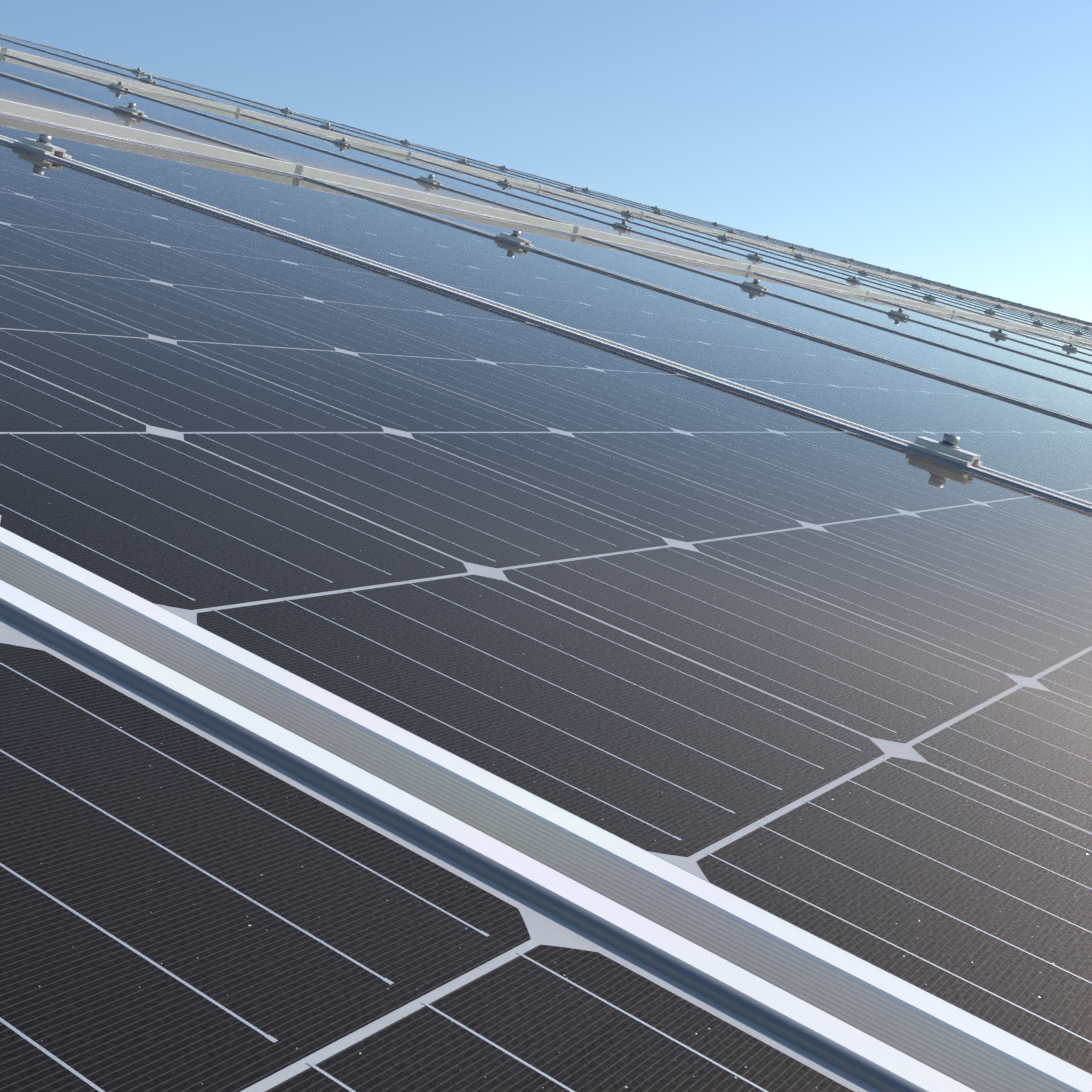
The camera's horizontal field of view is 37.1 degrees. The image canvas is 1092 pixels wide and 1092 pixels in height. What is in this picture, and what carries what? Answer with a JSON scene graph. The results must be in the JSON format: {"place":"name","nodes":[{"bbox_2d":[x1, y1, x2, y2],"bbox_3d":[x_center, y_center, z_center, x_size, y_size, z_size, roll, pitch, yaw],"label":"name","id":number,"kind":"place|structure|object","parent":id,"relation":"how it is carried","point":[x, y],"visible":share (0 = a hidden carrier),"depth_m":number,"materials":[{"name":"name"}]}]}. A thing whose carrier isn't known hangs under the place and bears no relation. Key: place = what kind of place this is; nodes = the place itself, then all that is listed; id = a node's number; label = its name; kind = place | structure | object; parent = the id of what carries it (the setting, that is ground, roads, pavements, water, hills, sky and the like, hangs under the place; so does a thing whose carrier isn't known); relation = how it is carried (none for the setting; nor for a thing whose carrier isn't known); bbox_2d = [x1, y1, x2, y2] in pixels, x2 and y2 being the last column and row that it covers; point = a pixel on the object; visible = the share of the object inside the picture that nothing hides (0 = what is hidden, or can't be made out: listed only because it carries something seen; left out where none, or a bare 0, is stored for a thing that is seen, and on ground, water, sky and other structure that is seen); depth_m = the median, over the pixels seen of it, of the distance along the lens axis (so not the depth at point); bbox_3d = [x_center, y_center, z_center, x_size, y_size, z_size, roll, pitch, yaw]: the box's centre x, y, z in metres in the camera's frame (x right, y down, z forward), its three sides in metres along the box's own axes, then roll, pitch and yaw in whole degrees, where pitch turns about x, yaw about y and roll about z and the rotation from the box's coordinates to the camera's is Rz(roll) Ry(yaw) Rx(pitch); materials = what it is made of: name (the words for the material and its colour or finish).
{"place":"outdoors","nodes":[
{"label":"outdoors","id":0,"kind":"place"},
{"bbox_2d":[0,0,1091,321],"label":"sky","id":1,"kind":"structure","parent":0,"point":[948,142],"materials":[{"name":"blue"}]},
{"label":"purlin rails","id":2,"kind":"object","parent":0,"visible":0},
{"bbox_2d":[14,133,71,158],"bbox_3d":[-0.566,-0.424,1.819,0.050,0.070,0.040,22,14,26],"label":"clamp","id":3,"kind":"object","parent":2,"relation":"on","point":[42,144],"visible":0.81,"depth_m":1.81,"materials":[{"name":"metal"}]},
{"bbox_2d":[0,38,236,111],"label":"solar panel","id":4,"kind":"object","parent":2,"relation":"on","point":[15,49],"visible":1,"depth_m":5.26,"materials":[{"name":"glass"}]},
{"bbox_2d":[108,81,130,90],"bbox_3d":[-1.169,-1.234,4.452,0.050,0.070,0.040,22,14,26],"label":"clamp","id":5,"kind":"object","parent":2,"relation":"on","point":[119,85],"visible":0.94,"depth_m":4.44,"materials":[{"name":"metal"}]},
{"bbox_2d":[114,102,147,116],"bbox_3d":[-0.793,-0.806,3.093,0.050,0.070,0.040,22,14,26],"label":"clamp","id":6,"kind":"object","parent":2,"relation":"on","point":[130,108],"visible":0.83,"depth_m":3.08,"materials":[{"name":"metal"}]},
{"bbox_2d":[131,68,145,73],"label":"clamp","id":7,"kind":"object","parent":2,"relation":"on","point":[138,70],"visible":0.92,"depth_m":7.07,"materials":[{"name":"metal"}]},
{"bbox_2d":[0,73,295,173],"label":"solar panel","id":8,"kind":"object","parent":2,"relation":"on","point":[21,97],"visible":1,"depth_m":2.72,"materials":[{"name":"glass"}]},
{"bbox_2d":[140,76,157,83],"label":"clamp","id":9,"kind":"object","parent":2,"relation":"on","point":[149,78],"visible":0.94,"depth_m":5.71,"materials":[{"name":"metal"}]},
{"bbox_2d":[0,33,407,154],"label":"solar panel","id":10,"kind":"object","parent":2,"relation":"on","point":[251,110],"visible":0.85,"depth_m":6.31,"materials":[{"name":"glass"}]},
{"bbox_2d":[0,53,573,232],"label":"solar panel","id":11,"kind":"object","parent":2,"relation":"on","point":[310,162],"visible":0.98,"depth_m":3.58,"materials":[{"name":"glass"}]},
{"bbox_2d":[75,53,538,187],"bbox_3d":[-1.088,-1.891,7.276,1.956,0.044,0.985,23,14,27],"label":"solar panel","id":12,"kind":"object","parent":2,"relation":"on","point":[419,154],"visible":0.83,"depth_m":7.24,"materials":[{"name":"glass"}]},
{"bbox_2d":[320,123,334,129],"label":"clamp","id":13,"kind":"object","parent":2,"relation":"on","point":[328,125],"visible":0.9,"depth_m":6.58,"materials":[{"name":"metal"}]},
{"bbox_2d":[334,138,352,145],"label":"clamp","id":14,"kind":"object","parent":2,"relation":"on","point":[343,141],"visible":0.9,"depth_m":5.31,"materials":[{"name":"metal"}]},
{"bbox_2d":[14,56,747,269],"bbox_3d":[-0.483,-1.081,4.645,1.956,0.042,0.985,23,14,27],"label":"solar panel","id":15,"kind":"object","parent":2,"relation":"on","point":[583,225],"visible":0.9,"depth_m":4.58,"materials":[{"name":"glass"}]},
{"bbox_2d":[417,174,442,185],"bbox_3d":[-0.286,-0.868,3.959,0.050,0.070,0.040,23,14,27],"label":"clamp","id":16,"kind":"object","parent":2,"relation":"on","point":[430,178],"visible":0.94,"depth_m":3.95,"materials":[{"name":"metal"}]},
{"bbox_2d":[226,93,640,213],"bbox_3d":[-0.582,-1.953,8.144,1.956,0.042,0.985,23,14,27],"label":"solar panel","id":17,"kind":"object","parent":2,"relation":"on","point":[553,188],"visible":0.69,"depth_m":8.14,"materials":[{"name":"glass"}]},
{"bbox_2d":[457,159,470,164],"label":"clamp","id":18,"kind":"object","parent":2,"relation":"on","point":[463,161],"visible":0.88,"depth_m":7.44,"materials":[{"name":"metal"}]},
{"bbox_2d":[0,580,975,1091],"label":"solar panel","id":19,"kind":"object","parent":2,"relation":"on","point":[202,888],"visible":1,"depth_m":0.30,"materials":[{"name":"glass"}]},
{"bbox_2d":[497,179,513,185],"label":"clamp","id":20,"kind":"object","parent":2,"relation":"on","point":[504,182],"visible":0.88,"depth_m":6.17,"materials":[{"name":"metal"}]},
{"bbox_2d":[496,230,532,245],"bbox_3d":[-0.057,-0.485,2.684,0.050,0.070,0.040,23,15,28],"label":"clamp","id":21,"kind":"object","parent":2,"relation":"on","point":[515,237],"visible":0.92,"depth_m":2.67,"materials":[{"name":"metal"}]},
{"bbox_2d":[354,127,723,234],"bbox_3d":[-0.073,-2.013,9.008,1.956,0.042,0.985,23,14,27],"label":"solar panel","id":22,"kind":"object","parent":2,"relation":"on","point":[659,216],"visible":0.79,"depth_m":9.05,"materials":[{"name":"glass"}]},
{"bbox_2d":[0,138,1091,1091],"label":"solar panel","id":23,"kind":"object","parent":2,"relation":"on","point":[795,702],"visible":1,"depth_m":0.57,"materials":[{"name":"glass"}]},
{"bbox_2d":[0,111,1091,506],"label":"solar panel","id":24,"kind":"object","parent":2,"relation":"on","point":[1028,445],"visible":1,"depth_m":1.93,"materials":[{"name":"glass"}]},
{"bbox_2d":[248,115,866,295],"bbox_3d":[0.025,-1.142,5.510,1.956,0.042,0.985,23,14,27],"label":"solar panel","id":25,"kind":"object","parent":2,"relation":"on","point":[763,267],"visible":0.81,"depth_m":5.48,"materials":[{"name":"glass"}]},
{"bbox_2d":[445,151,791,251],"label":"solar panel","id":26,"kind":"object","parent":2,"relation":"on","point":[737,236],"visible":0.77,"depth_m":9.90,"materials":[{"name":"glass"}]},
{"bbox_2d":[613,221,632,229],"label":"clamp","id":27,"kind":"object","parent":2,"relation":"on","point":[623,224],"visible":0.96,"depth_m":4.81,"materials":[{"name":"metal"}]},
{"bbox_2d":[621,210,633,215],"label":"clamp","id":28,"kind":"object","parent":2,"relation":"on","point":[628,212],"visible":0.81,"depth_m":7.04,"materials":[{"name":"metal"}]},
{"bbox_2d":[422,159,952,313],"bbox_3d":[0.531,-1.203,6.375,1.956,0.042,0.985,23,14,27],"label":"solar panel","id":29,"kind":"object","parent":2,"relation":"on","point":[875,292],"visible":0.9,"depth_m":6.39,"materials":[{"name":"glass"}]},
{"bbox_2d":[532,174,849,266],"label":"solar panel","id":30,"kind":"object","parent":2,"relation":"on","point":[796,251],"visible":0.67,"depth_m":10.81,"materials":[{"name":"glass"}]},
{"bbox_2d":[311,177,1091,423],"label":"solar panel","id":31,"kind":"object","parent":2,"relation":"on","point":[1038,390],"visible":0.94,"depth_m":2.94,"materials":[{"name":"glass"}]},
{"bbox_2d":[611,195,898,278],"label":"solar panel","id":32,"kind":"object","parent":2,"relation":"on","point":[870,270],"visible":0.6,"depth_m":11.70,"materials":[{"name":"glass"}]},
{"bbox_2d":[741,279,768,290],"bbox_3d":[0.450,-0.546,3.550,0.050,0.070,0.040,22,14,27],"label":"clamp","id":33,"kind":"object","parent":2,"relation":"on","point":[755,284],"visible":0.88,"depth_m":3.54,"materials":[{"name":"metal"}]},
{"bbox_2d":[747,252,764,259],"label":"clamp","id":34,"kind":"object","parent":2,"relation":"on","point":[755,255],"visible":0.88,"depth_m":5.68,"materials":[{"name":"metal"}]},
{"bbox_2d":[546,190,1018,327],"bbox_3d":[1.041,-1.264,7.241,1.956,0.042,0.985,23,14,27],"label":"solar panel","id":35,"kind":"object","parent":2,"relation":"on","point":[960,311],"visible":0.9,"depth_m":7.26,"materials":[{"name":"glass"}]},
{"bbox_2d":[671,211,939,289],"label":"solar panel","id":36,"kind":"object","parent":2,"relation":"on","point":[913,281],"visible":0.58,"depth_m":12.57,"materials":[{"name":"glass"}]},
{"bbox_2d":[586,236,1091,389],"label":"solar panel","id":37,"kind":"object","parent":2,"relation":"on","point":[998,353],"visible":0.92,"depth_m":3.92,"materials":[{"name":"glass"}]},
{"bbox_2d":[724,225,976,298],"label":"solar panel","id":38,"kind":"object","parent":2,"relation":"on","point":[952,291],"visible":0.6,"depth_m":13.45,"materials":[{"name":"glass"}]},
{"bbox_2d":[847,276,860,282],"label":"clamp","id":39,"kind":"object","parent":2,"relation":"on","point":[854,278],"visible":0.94,"depth_m":6.54,"materials":[{"name":"metal"}]},
{"bbox_2d":[649,216,1070,338],"bbox_3d":[1.546,-1.326,8.107,1.956,0.042,0.985,23,14,27],"label":"solar panel","id":40,"kind":"object","parent":2,"relation":"on","point":[1029,327],"visible":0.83,"depth_m":8.15,"materials":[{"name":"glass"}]},
{"bbox_2d":[773,238,1008,306],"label":"solar panel","id":41,"kind":"object","parent":2,"relation":"on","point":[987,300],"visible":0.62,"depth_m":14.32,"materials":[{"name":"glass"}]},
{"bbox_2d":[889,308,909,317],"bbox_3d":[0.953,-0.609,4.418,0.050,0.070,0.040,23,15,27],"label":"clamp","id":42,"kind":"object","parent":2,"relation":"on","point":[899,312],"visible":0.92,"depth_m":4.41,"materials":[{"name":"metal"}]},
{"bbox_2d":[732,237,1091,343],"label":"solar panel","id":43,"kind":"object","parent":2,"relation":"on","point":[1079,338],"visible":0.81,"depth_m":9.11,"materials":[{"name":"glass"}]},
{"bbox_2d":[756,272,1091,372],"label":"solar panel","id":44,"kind":"object","parent":2,"relation":"on","point":[1006,342],"visible":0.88,"depth_m":4.87,"materials":[{"name":"glass"}]},
{"bbox_2d":[818,250,1036,313],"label":"solar panel","id":45,"kind":"object","parent":2,"relation":"on","point":[1015,307],"visible":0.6,"depth_m":15.23,"materials":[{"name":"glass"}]},
{"bbox_2d":[923,294,935,299],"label":"clamp","id":46,"kind":"object","parent":2,"relation":"on","point":[930,296],"visible":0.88,"depth_m":7.41,"materials":[{"name":"metal"}]},
{"bbox_2d":[909,432,982,465],"bbox_3d":[0.320,-0.057,1.325,0.050,0.070,0.040,23,15,29],"label":"clamp","id":47,"kind":"object","parent":2,"relation":"on","point":[947,447],"visible":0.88,"depth_m":1.31,"materials":[{"name":"metal"}]},
{"bbox_2d":[803,255,1091,338],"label":"solar panel","id":48,"kind":"object","parent":2,"relation":"on","point":[983,306],"visible":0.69,"depth_m":10.06,"materials":[{"name":"glass"}]},
{"bbox_2d":[849,258,1061,319],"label":"solar panel","id":49,"kind":"object","parent":2,"relation":"on","point":[1043,314],"visible":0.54,"depth_m":16.07,"materials":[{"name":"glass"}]},
{"bbox_2d":[859,269,1091,336],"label":"solar panel","id":50,"kind":"object","parent":2,"relation":"on","point":[984,305],"visible":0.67,"depth_m":11.03,"materials":[{"name":"glass"}]},
{"bbox_2d":[877,298,1091,361],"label":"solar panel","id":51,"kind":"object","parent":2,"relation":"on","point":[1025,338],"visible":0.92,"depth_m":5.81,"materials":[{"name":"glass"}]},
{"bbox_2d":[894,270,1084,325],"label":"solar panel","id":52,"kind":"object","parent":2,"relation":"on","point":[1063,319],"visible":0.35,"depth_m":16.97,"materials":[{"name":"glass"}]},
{"bbox_2d":[906,281,1091,334],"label":"solar panel","id":53,"kind":"object","parent":2,"relation":"on","point":[1009,310],"visible":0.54,"depth_m":11.94,"materials":[{"name":"glass"}]},
{"bbox_2d":[990,329,1007,336],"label":"clamp","id":54,"kind":"object","parent":2,"relation":"on","point":[999,332],"visible":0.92,"depth_m":5.27,"materials":[{"name":"metal"}]},
{"bbox_2d":[913,275,1091,327],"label":"solar panel","id":55,"kind":"object","parent":2,"relation":"on","point":[1016,304],"visible":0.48,"depth_m":18.00,"materials":[{"name":"glass"}]},
{"bbox_2d":[943,283,1091,325],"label":"solar panel","id":56,"kind":"object","parent":2,"relation":"on","point":[1020,305],"visible":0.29,"depth_m":18.97,"materials":[{"name":"glass"}]},
{"bbox_2d":[946,291,1091,332],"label":"solar panel","id":57,"kind":"object","parent":2,"relation":"on","point":[1028,314],"visible":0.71,"depth_m":12.86,"materials":[{"name":"glass"}]},
{"bbox_2d":[962,316,1091,354],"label":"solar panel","id":58,"kind":"object","parent":2,"relation":"on","point":[1047,339],"visible":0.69,"depth_m":6.75,"materials":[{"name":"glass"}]},
{"bbox_2d":[966,289,1088,324],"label":"solar panel","id":59,"kind":"object","parent":2,"relation":"on","point":[1029,307],"visible":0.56,"depth_m":19.89,"materials":[{"name":"glass"}]},
{"bbox_2d":[986,301,1091,331],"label":"solar panel","id":60,"kind":"object","parent":2,"relation":"on","point":[1045,318],"visible":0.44,"depth_m":13.85,"materials":[{"name":"glass"}]},
{"bbox_2d":[992,296,1091,324],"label":"solar panel","id":61,"kind":"object","parent":2,"relation":"on","point":[1046,311],"visible":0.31,"depth_m":20.76,"materials":[{"name":"glass"}]},
{"bbox_2d":[1014,308,1091,330],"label":"solar panel","id":62,"kind":"object","parent":2,"relation":"on","point":[1056,320],"visible":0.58,"depth_m":14.70,"materials":[{"name":"glass"}]},
{"bbox_2d":[1027,330,1091,348],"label":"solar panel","id":63,"kind":"object","parent":2,"relation":"on","point":[1078,343],"visible":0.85,"depth_m":7.60,"materials":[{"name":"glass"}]},
{"bbox_2d":[1064,343,1077,349],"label":"clamp","id":64,"kind":"object","parent":2,"relation":"on","point":[1070,346],"visible":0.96,"depth_m":6.13,"materials":[{"name":"metal"}]}
]}

